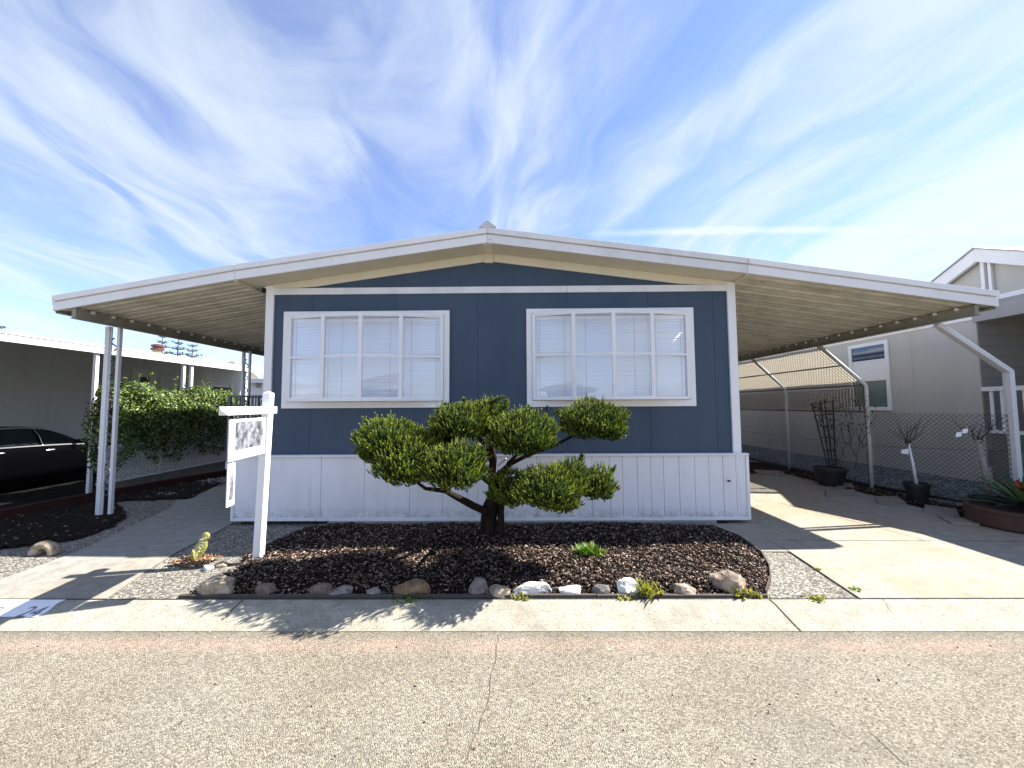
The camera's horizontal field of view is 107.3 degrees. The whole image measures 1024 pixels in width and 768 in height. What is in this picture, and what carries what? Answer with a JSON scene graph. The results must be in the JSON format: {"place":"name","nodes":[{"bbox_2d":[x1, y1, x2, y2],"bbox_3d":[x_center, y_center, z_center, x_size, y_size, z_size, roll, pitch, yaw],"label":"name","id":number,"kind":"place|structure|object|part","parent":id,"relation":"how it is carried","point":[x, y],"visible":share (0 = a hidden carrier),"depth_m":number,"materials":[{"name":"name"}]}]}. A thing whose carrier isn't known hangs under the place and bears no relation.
{"place":"outdoors","nodes":[
{"label":"outdoors","id":0,"kind":"place"},
{"bbox_2d":[0,447,225,508],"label":"neighbour driveway","id":1,"kind":"structure","parent":0,"point":[30,491],"depth_m":9.03,"materials":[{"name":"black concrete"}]},
{"bbox_2d":[0,426,133,484],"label":"parked car","id":2,"kind":"object","parent":1,"relation":"on","point":[30,453],"visible":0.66,"depth_m":8.88,"materials":[{"name":"black paint"}]},
{"bbox_3d":[-11.288,1.219,8.522,0.224,0.376,0.770,0,-3,1],"label":"side window","id":3,"kind":"part","parent":2,"relation":"part of","materials":[{"name":"black glass"}]},
{"bbox_3d":[-11.279,1.304,9.358,0.226,0.409,0.710,0,-3,1],"label":"side window","id":4,"kind":"part","parent":2,"relation":"part of","materials":[{"name":"black glass"}]},
{"bbox_2d":[106,461,225,488],"bbox_3d":[-8.787,2.474,11.579,0.280,0.270,6.770,0,-3,1],"label":"retaining ledge","id":5,"kind":"object","parent":1,"relation":"on","point":[213,467],"visible":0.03,"depth_m":9.68,"materials":[{"name":"concrete"}]},
{"bbox_2d":[96,434,226,484],"bbox_3d":[-8.657,1.772,9.638,0.075,1.050,3.545,0,-3,1],"label":"lattice screen","id":6,"kind":"object","parent":5,"relation":"on","point":[211,458],"visible":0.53,"depth_m":9.28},
{"bbox_2d":[78,369,250,489],"bbox_3d":[-8.804,1.063,10.113,1.107,2.729,4.156,0,-3,1],"label":"hedge","id":7,"kind":"object","parent":5,"relation":"on","point":[139,420],"visible":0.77,"depth_m":9.17,"materials":[{"name":"green plant"}]},
{"bbox_2d":[0,330,263,492],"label":"neighbour house","id":8,"kind":"structure","parent":0,"point":[49,383],"depth_m":11.51,"materials":[{"name":"white paint"}]},
{"bbox_2d":[131,368,156,417],"bbox_3d":[-14.047,0.469,14.380,0.028,2.050,0.937,0,-3,1],"label":"window","id":9,"kind":"structure","parent":8,"relation":"in","point":[144,373],"depth_m":14.41,"materials":[{"name":"grey glass"}]},
{"bbox_2d":[160,376,180,414],"bbox_3d":[-14.036,0.631,15.467,0.028,1.850,0.894,0,-3,1],"label":"window","id":10,"kind":"structure","parent":8,"relation":"in","point":[166,382],"depth_m":15.46,"materials":[{"name":"grey glass"}]},
{"bbox_2d":[210,384,232,405],"bbox_3d":[-14.009,0.934,18.166,0.028,1.750,1.410,0,-3,1],"label":"window","id":11,"kind":"structure","parent":8,"relation":"in","point":[215,387],"depth_m":18.29,"materials":[{"name":"grey glass"}]},
{"bbox_2d":[0,487,279,598],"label":"path","id":12,"kind":"structure","parent":0,"point":[107,567],"depth_m":4.58,"materials":[{"name":"concrete"}]},
{"bbox_2d":[228,361,258,378],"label":"hills","id":13,"kind":"structure","parent":0,"point":[253,376],"depth_m":339.45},
{"bbox_2d":[0,477,970,599],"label":"aggregate paving","id":14,"kind":"structure","parent":0,"point":[793,575],"depth_m":4.37,"materials":[{"name":"grey gravel"}]},
{"bbox_2d":[27,540,60,555],"bbox_3d":[-5.767,2.017,4.655,0.325,0.158,0.120,0,-3,1],"label":"arched stone","id":15,"kind":"object","parent":14,"relation":"on","point":[49,547],"visible":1,"depth_m":4.61,"materials":[{"name":"beige stone"}]},
{"bbox_2d":[0,481,225,547],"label":"soil bed","id":16,"kind":"object","parent":14,"relation":"on","point":[52,525],"visible":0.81,"depth_m":5.95,"materials":[{"name":"black soil"}]},
{"bbox_2d":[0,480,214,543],"bbox_3d":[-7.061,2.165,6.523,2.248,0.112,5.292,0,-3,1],"label":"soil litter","id":17,"kind":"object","parent":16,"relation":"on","point":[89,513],"visible":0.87,"depth_m":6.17,"materials":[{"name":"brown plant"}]},
{"bbox_2d":[52,264,265,514],"bbox_3d":[-5.464,0.580,12.602,2.775,3.930,14.157,0,-3,1],"label":"carport","id":18,"kind":"object","parent":16,"relation":"on","point":[219,307],"visible":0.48,"depth_m":6.29,"materials":[{"name":"paint"}]},
{"bbox_2d":[0,469,226,518],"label":"red kerb edging","id":19,"kind":"object","parent":14,"relation":"on","point":[46,505],"visible":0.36,"depth_m":7.15,"materials":[{"name":"red concrete"}]},
{"bbox_2d":[137,476,226,494],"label":"white pebbles","id":20,"kind":"object","parent":14,"relation":"on","point":[221,478],"visible":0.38,"depth_m":9.11,"materials":[{"name":"white stone"}]},
{"bbox_2d":[168,553,222,566],"bbox_3d":[-3.675,2.037,4.355,0.498,0.082,0.268,0,-3,1],"label":"plant debris","id":21,"kind":"object","parent":14,"relation":"on","point":[199,561],"visible":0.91,"depth_m":4.31,"materials":[{"name":"brown plant"}]},
{"bbox_2d":[190,532,209,561],"bbox_3d":[-3.630,1.904,4.390,0.175,0.338,0.150,2,-4,-36],"label":"cactus","id":22,"kind":"object","parent":14,"relation":"on","point":[199,550],"visible":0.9,"depth_m":4.40,"materials":[{"name":"plant"}]},
{"bbox_2d":[203,565,213,570],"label":"rock","id":23,"kind":"object","parent":14,"relation":"on","point":[208,567],"visible":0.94,"depth_m":4.17,"materials":[{"name":"white stone"}]},
{"bbox_2d":[196,574,234,594],"bbox_3d":[-2.865,1.998,3.689,0.375,0.222,0.234,0,-3,1],"label":"rock","id":24,"kind":"object","parent":14,"relation":"on","point":[218,584],"visible":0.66,"depth_m":3.60,"materials":[{"name":"beige stone"}]},
{"bbox_2d":[215,561,229,567],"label":"rock","id":25,"kind":"object","parent":14,"relation":"on","point":[222,564],"visible":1,"depth_m":4.25,"materials":[{"name":"beige stone"}]},
{"bbox_2d":[225,395,262,468],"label":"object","id":26,"kind":"structure","parent":14,"relation":"on","point":[242,401],"depth_m":7.65,"materials":[{"name":"paint"}]},
{"bbox_2d":[219,391,276,557],"bbox_3d":[-2.873,1.081,4.075,0.151,2.038,1.082,0,-3,-8],"label":"yard sign","id":27,"kind":"object","parent":14,"relation":"on","point":[248,437],"visible":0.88,"depth_m":4.28,"materials":[{"name":"white wood"}]},
{"bbox_2d":[367,587,381,593],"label":"rock","id":28,"kind":"object","parent":14,"relation":"on","point":[375,590],"visible":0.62,"depth_m":3.59,"materials":[{"name":"grey stone"}]},
{"bbox_2d":[390,594,435,605],"bbox_3d":[-0.936,1.992,3.519,0.463,0.051,0.236,-1,-3,16],"label":"weed","id":29,"kind":"object","parent":14,"relation":"on","point":[406,598],"visible":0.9,"depth_m":3.49,"materials":[{"name":"green plant"}]},
{"bbox_2d":[178,593,767,598],"bbox_3d":[-0.386,2.005,3.553,5.545,0.044,0.030,0,-3,1],"label":"bed edging","id":30,"kind":"object","parent":14,"relation":"on","point":[239,596],"visible":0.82,"depth_m":3.54,"materials":[{"name":"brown wood"}]},
{"bbox_2d":[510,591,530,600],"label":"weed","id":31,"kind":"object","parent":14,"relation":"on","point":[518,597],"visible":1,"depth_m":3.51,"materials":[{"name":"green plant"}]},
{"bbox_2d":[328,520,716,524],"bbox_3d":[0.142,2.123,5.714,5.850,0.105,0.120,0,-3,1],"label":"footing strip","id":32,"kind":"object","parent":14,"relation":"on","point":[701,522],"visible":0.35,"depth_m":5.67,"materials":[{"name":"concrete"}]},
{"bbox_2d":[230,221,750,520],"bbox_3d":[-0.291,0.250,13.252,7.912,4.515,15.525,0,-3,1],"label":"mobile home","id":33,"kind":"object","parent":32,"relation":"on","point":[413,329],"visible":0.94,"depth_m":5.90,"materials":[{"name":"blue"}]},
{"bbox_2d":[281,310,449,407],"bbox_3d":[-2.302,-0.412,5.865,2.662,1.568,0.333,0,-3,1],"label":"window","id":34,"kind":"structure","parent":33,"relation":"in","point":[331,359],"depth_m":5.94,"materials":[{"name":"white glass"}]},
{"bbox_2d":[526,307,695,406],"bbox_3d":[1.540,-0.444,5.829,2.652,1.582,0.333,0,-3,1],"label":"window","id":35,"kind":"structure","parent":33,"relation":"in","point":[629,356],"depth_m":5.90,"materials":[{"name":"white glass"}]},
{"bbox_2d":[558,585,580,593],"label":"rock","id":36,"kind":"object","parent":14,"relation":"on","point":[571,589],"visible":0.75,"depth_m":3.57,"materials":[{"name":"white stone"}]},
{"bbox_2d":[615,592,637,600],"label":"weed","id":37,"kind":"object","parent":14,"relation":"on","point":[626,598],"visible":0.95,"depth_m":3.49,"materials":[{"name":"green plant"}]},
{"bbox_2d":[672,583,695,594],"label":"rock","id":38,"kind":"object","parent":14,"relation":"on","point":[683,588],"visible":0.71,"depth_m":3.56,"materials":[{"name":"beige stone"}]},
{"bbox_2d":[711,524,771,593],"bbox_3d":[2.805,2.021,4.488,0.333,0.060,2.031,-1,-3,15],"label":"bed edging","id":39,"kind":"object","parent":14,"relation":"on","point":[766,561],"visible":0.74,"depth_m":4.50,"materials":[{"name":"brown wood"}]},
{"bbox_2d":[728,586,757,598],"bbox_3d":[2.162,1.948,3.553,0.239,0.103,0.236,1,-4,-23],"label":"weed","id":40,"kind":"object","parent":14,"relation":"on","point":[744,590],"visible":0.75,"depth_m":3.53,"materials":[{"name":"plant"}]},
{"bbox_2d":[747,588,769,599],"bbox_3d":[2.287,1.971,3.541,0.181,0.059,0.159,0,-3,1],"label":"weed","id":41,"kind":"object","parent":14,"relation":"on","point":[760,596],"visible":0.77,"depth_m":3.50,"materials":[{"name":"green plant"}]},
{"bbox_2d":[802,593,826,602],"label":"weed","id":42,"kind":"object","parent":14,"relation":"on","point":[814,597],"visible":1,"depth_m":3.49,"materials":[{"name":"green plant"}]},
{"bbox_2d":[0,632,1023,767],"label":"road","id":43,"kind":"structure","parent":0,"point":[96,699],"depth_m":2.40,"materials":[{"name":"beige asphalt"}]},
{"bbox_2d":[462,634,905,766],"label":"road crack","id":44,"kind":"object","parent":43,"relation":"on","point":[489,697],"visible":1,"depth_m":2.19,"materials":[{"name":"grey asphalt"}]},
{"bbox_2d":[0,0,1023,378],"label":"sky","id":45,"kind":"structure","parent":0,"point":[140,139],"materials":[{"name":"blue"}]},
{"bbox_2d":[137,446,1023,598],"bbox_3d":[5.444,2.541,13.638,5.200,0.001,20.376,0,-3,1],"label":"driveway","id":46,"kind":"structure","parent":0,"point":[940,558],"depth_m":4.84,"materials":[{"name":"concrete"}]},
{"bbox_2d":[157,336,169,353],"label":"conifer tree","id":47,"kind":"object","parent":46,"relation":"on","point":[162,343],"visible":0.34,"depth_m":42.71,"materials":[{"name":"blue plant"}]},
{"bbox_2d":[167,340,194,358],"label":"conifer tree","id":48,"kind":"object","parent":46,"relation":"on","point":[177,349],"visible":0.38,"depth_m":40.55,"materials":[{"name":"blue plant"}]},
{"bbox_2d":[186,344,201,358],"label":"conifer tree","id":49,"kind":"object","parent":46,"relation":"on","point":[192,351],"visible":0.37,"depth_m":46.65,"materials":[{"name":"blue plant"}]},
{"bbox_2d":[250,379,262,416],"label":"house","id":50,"kind":"structure","parent":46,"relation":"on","point":[256,386],"depth_m":23.16,"materials":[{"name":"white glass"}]},
{"bbox_2d":[188,521,771,594],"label":"bark mulch","id":51,"kind":"object","parent":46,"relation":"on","point":[613,544],"visible":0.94,"depth_m":4.33,"materials":[{"name":"brown wood"}]},
{"bbox_2d":[255,583,277,594],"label":"rock","id":52,"kind":"object","parent":51,"relation":"on","point":[265,588],"visible":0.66,"depth_m":3.60,"materials":[{"name":"grey stone"}]},
{"bbox_2d":[309,583,332,593],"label":"rock","id":53,"kind":"object","parent":51,"relation":"on","point":[323,588],"visible":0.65,"depth_m":3.59,"materials":[{"name":"grey stone"}]},
{"bbox_2d":[328,585,352,594],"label":"rock","id":54,"kind":"object","parent":51,"relation":"on","point":[342,589],"visible":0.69,"depth_m":3.61,"materials":[{"name":"grey stone"}]},
{"bbox_2d":[392,578,430,594],"bbox_3d":[-0.970,1.995,3.647,0.430,0.189,0.192,0,-3,1],"label":"rock","id":55,"kind":"object","parent":51,"relation":"on","point":[417,586],"visible":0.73,"depth_m":3.60,"materials":[{"name":"stone"}]},
{"bbox_2d":[468,577,488,593],"bbox_3d":[-0.325,1.975,3.622,0.208,0.217,0.138,0,-3,1],"label":"rock","id":56,"kind":"object","parent":51,"relation":"on","point":[478,585],"visible":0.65,"depth_m":3.59,"materials":[{"name":"grey stone"}]},
{"bbox_2d":[350,393,631,536],"bbox_3d":[-0.169,1.092,4.305,3.208,2.006,2.058,0,-3,1],"label":"juniper tree","id":57,"kind":"object","parent":51,"relation":"on","point":[396,451],"visible":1,"depth_m":3.90,"materials":[{"name":"green plant"}]},
{"bbox_2d":[488,584,509,597],"bbox_3d":[-0.125,1.996,3.598,0.221,0.136,0.149,0,-3,1],"label":"rock","id":58,"kind":"object","parent":51,"relation":"on","point":[498,591],"visible":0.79,"depth_m":3.56,"materials":[{"name":"beige stone"}]},
{"bbox_2d":[512,581,551,593],"bbox_3d":[0.189,1.997,3.629,0.389,0.169,0.169,0,-3,1],"label":"rock","id":59,"kind":"object","parent":51,"relation":"on","point":[531,587],"visible":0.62,"depth_m":3.58,"materials":[{"name":"white stone"}]},
{"bbox_2d":[571,540,605,557],"bbox_3d":[0.864,1.924,4.389,0.430,0.148,0.344,2,-4,-39],"label":"plant","id":60,"kind":"object","parent":51,"relation":"on","point":[591,549],"visible":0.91,"depth_m":4.37,"materials":[{"name":"green plant"}]},
{"bbox_2d":[591,584,609,593],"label":"rock","id":61,"kind":"object","parent":51,"relation":"on","point":[600,589],"visible":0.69,"depth_m":3.58,"materials":[{"name":"grey stone"}]},
{"bbox_2d":[617,577,640,593],"bbox_3d":[1.126,1.976,3.629,0.244,0.201,0.156,0,-3,1],"label":"rock","id":62,"kind":"object","parent":51,"relation":"on","point":[626,585],"visible":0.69,"depth_m":3.59,"materials":[{"name":"white stone"}]},
{"bbox_2d":[630,577,664,598],"bbox_3d":[1.262,1.921,3.558,0.407,0.167,0.308,-2,-4,33],"label":"weed","id":63,"kind":"object","parent":51,"relation":"on","point":[646,587],"visible":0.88,"depth_m":3.54,"materials":[{"name":"green plant"}]},
{"bbox_2d":[709,569,745,593],"bbox_3d":[2.107,1.954,3.660,0.321,0.302,0.248,0,-3,1],"label":"rock","id":64,"kind":"object","parent":51,"relation":"on","point":[725,579],"visible":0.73,"depth_m":3.60,"materials":[{"name":"beige stone"}]},
{"bbox_2d":[0,599,1023,631],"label":"kerb","id":65,"kind":"structure","parent":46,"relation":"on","point":[527,615],"depth_m":3.29,"materials":[{"name":"concrete"}]},
{"bbox_2d":[0,600,63,616],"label":"kerb number","id":66,"kind":"object","parent":65,"relation":"on","point":[22,608],"visible":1,"depth_m":3.43,"materials":[{"name":"white paint"}]},
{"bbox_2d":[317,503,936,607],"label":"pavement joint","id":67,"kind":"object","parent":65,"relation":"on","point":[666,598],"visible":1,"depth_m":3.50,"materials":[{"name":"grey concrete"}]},
{"bbox_2d":[825,489,861,496],"bbox_3d":[6.556,2.173,7.533,0.983,0.030,0.538,0,-3,1],"label":"flagstone","id":68,"kind":"object","parent":46,"relation":"on","point":[839,492],"visible":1,"depth_m":7.48,"materials":[{"name":"grey stone"}]},
{"bbox_2d":[839,586,860,591],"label":"weed","id":69,"kind":"object","parent":46,"relation":"on","point":[854,588],"visible":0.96,"depth_m":3.65,"materials":[{"name":"green plant"}]},
{"bbox_2d":[749,461,963,516],"bbox_3d":[7.247,2.240,8.624,2.225,0.001,6.663,0,-3,-7],"label":"dirt strip","id":70,"kind":"object","parent":46,"relation":"on","point":[753,466],"visible":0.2,"depth_m":9.15,"materials":[{"name":"soil"}]},
{"bbox_2d":[754,470,785,475],"bbox_3d":[6.684,2.298,9.752,0.642,0.030,0.716,-2,-4,25],"label":"flagstone","id":71,"kind":"object","parent":70,"relation":"on","point":[771,472],"visible":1,"depth_m":9.71,"materials":[{"name":"grey stone"}]},
{"bbox_2d":[811,465,848,486],"bbox_3d":[7.052,2.041,8.355,0.640,0.382,0.640,0,-3,1],"label":"plant pot","id":72,"kind":"object","parent":70,"relation":"on","point":[832,476],"visible":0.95,"depth_m":8.19,"materials":[{"name":"black plastic"}]},
{"bbox_2d":[810,400,836,465],"bbox_3d":[6.960,1.084,8.399,0.560,1.470,0.038,0,-3,1],"label":"trellis","id":73,"kind":"object","parent":72,"relation":"in","point":[827,426],"visible":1,"depth_m":8.40,"materials":[{"name":"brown wood"}]},
{"bbox_2d":[836,483,854,487],"bbox_3d":[7.250,2.206,8.175,0.606,0.030,0.283,3,-5,-45],"label":"flagstone","id":74,"kind":"object","parent":70,"relation":"on","point":[846,486],"visible":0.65,"depth_m":8.05,"materials":[{"name":"grey stone"}]},
{"bbox_2d":[749,457,961,502],"bbox_3d":[7.746,2.312,10.303,0.448,0.100,11.013,0,-3,-2],"label":"garden edging","id":75,"kind":"object","parent":70,"relation":"on","point":[858,482],"visible":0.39,"depth_m":8.21,"materials":[{"name":"black plastic"}]},
{"bbox_2d":[751,469,963,511],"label":"fence litter","id":76,"kind":"object","parent":70,"relation":"on","point":[861,487],"visible":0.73,"depth_m":7.62,"materials":[{"name":"brown plant"}]},
{"bbox_2d":[902,481,931,502],"bbox_3d":[7.393,1.975,6.873,0.366,0.342,0.366,0,-3,1],"label":"plant pot","id":77,"kind":"object","parent":70,"relation":"on","point":[919,492],"visible":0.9,"depth_m":6.78,"materials":[{"name":"black plastic"}]},
{"bbox_2d":[889,418,930,483],"bbox_3d":[7.237,1.225,6.973,0.622,1.313,0.490,-1,-3,12],"label":"sapling","id":78,"kind":"object","parent":77,"relation":"in","point":[908,450],"visible":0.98,"depth_m":6.89,"materials":[{"name":"grey"}]},
{"bbox_2d":[924,505,959,516],"bbox_3d":[7.093,2.096,6.228,0.627,0.030,0.377,3,-4,-42],"label":"flagstone","id":79,"kind":"object","parent":70,"relation":"on","point":[937,510],"visible":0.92,"depth_m":6.19,"materials":[{"name":"grey stone"}]},
{"bbox_2d":[741,444,1010,507],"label":"gravel bank","id":80,"kind":"structure","parent":46,"relation":"on","point":[878,471],"depth_m":8.49,"materials":[{"name":"gravel"}]},
{"bbox_2d":[738,348,1012,499],"bbox_3d":[7.354,0.826,11.211,1.149,3.020,10.293,0,-3,-2],"label":"chain link fence","id":81,"kind":"object","parent":80,"relation":"on","point":[774,386],"visible":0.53,"depth_m":9.11,"materials":[{"name":"grey metal"}]},
{"bbox_2d":[812,390,880,467],"bbox_3d":[7.530,1.047,8.613,0.242,1.758,1.833,0,-3,1],"label":"dead vine","id":82,"kind":"object","parent":81,"relation":"attached to","point":[831,424],"visible":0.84,"depth_m":8.57,"materials":[{"name":"brown plant"}]},
{"bbox_2d":[738,247,1023,484],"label":"neighbour house","id":83,"kind":"structure","parent":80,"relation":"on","point":[929,369],"depth_m":8.10,"materials":[{"name":"beige paint"}]},
{"bbox_2d":[848,339,892,410],"bbox_3d":[9.021,-0.188,9.525,0.034,1.710,1.076,0,-3,1],"label":"window","id":84,"kind":"structure","parent":83,"relation":"in","point":[870,361],"depth_m":9.38,"materials":[{"name":"white glass"}]},
{"bbox_2d":[735,258,1022,489],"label":"carport","id":85,"kind":"object","parent":46,"relation":"on","point":[782,307],"visible":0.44,"depth_m":6.18,"materials":[{"name":"paint"}]},
{"bbox_2d":[875,496,906,504],"bbox_3d":[6.947,2.136,6.918,0.388,0.030,0.906,-3,-4,39],"label":"flagstone","id":86,"kind":"object","parent":46,"relation":"on","point":[888,500],"visible":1,"depth_m":6.85,"materials":[{"name":"grey stone"}]},
{"bbox_2d":[937,515,979,525],"bbox_3d":[6.806,2.065,5.654,0.454,0.030,0.446,-2,-4,30],"label":"flagstone","id":87,"kind":"object","parent":46,"relation":"on","point":[952,520],"visible":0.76,"depth_m":5.66,"materials":[{"name":"grey stone"}]},
{"bbox_2d":[962,499,1023,533],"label":"round planter","id":88,"kind":"object","parent":46,"relation":"on","point":[1008,518],"visible":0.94,"depth_m":5.42,"materials":[{"name":"ceramic"}]},
{"bbox_2d":[968,494,1010,504],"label":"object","id":89,"kind":"object","parent":88,"relation":"in","point":[973,496],"visible":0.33,"depth_m":5.96,"materials":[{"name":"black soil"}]},
{"bbox_2d":[954,411,1012,498],"bbox_3d":[7.532,1.138,5.996,0.924,1.446,0.358,0,-3,1],"label":"sapling","id":90,"kind":"object","parent":89,"relation":"in","point":[982,459],"visible":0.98,"depth_m":6.01,"materials":[{"name":"grey plant"}]},
{"bbox_2d":[956,467,1023,508],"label":"agave plant","id":91,"kind":"object","parent":88,"relation":"in","point":[1015,494],"visible":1,"depth_m":5.58,"materials":[{"name":"green plant"}]}
]}

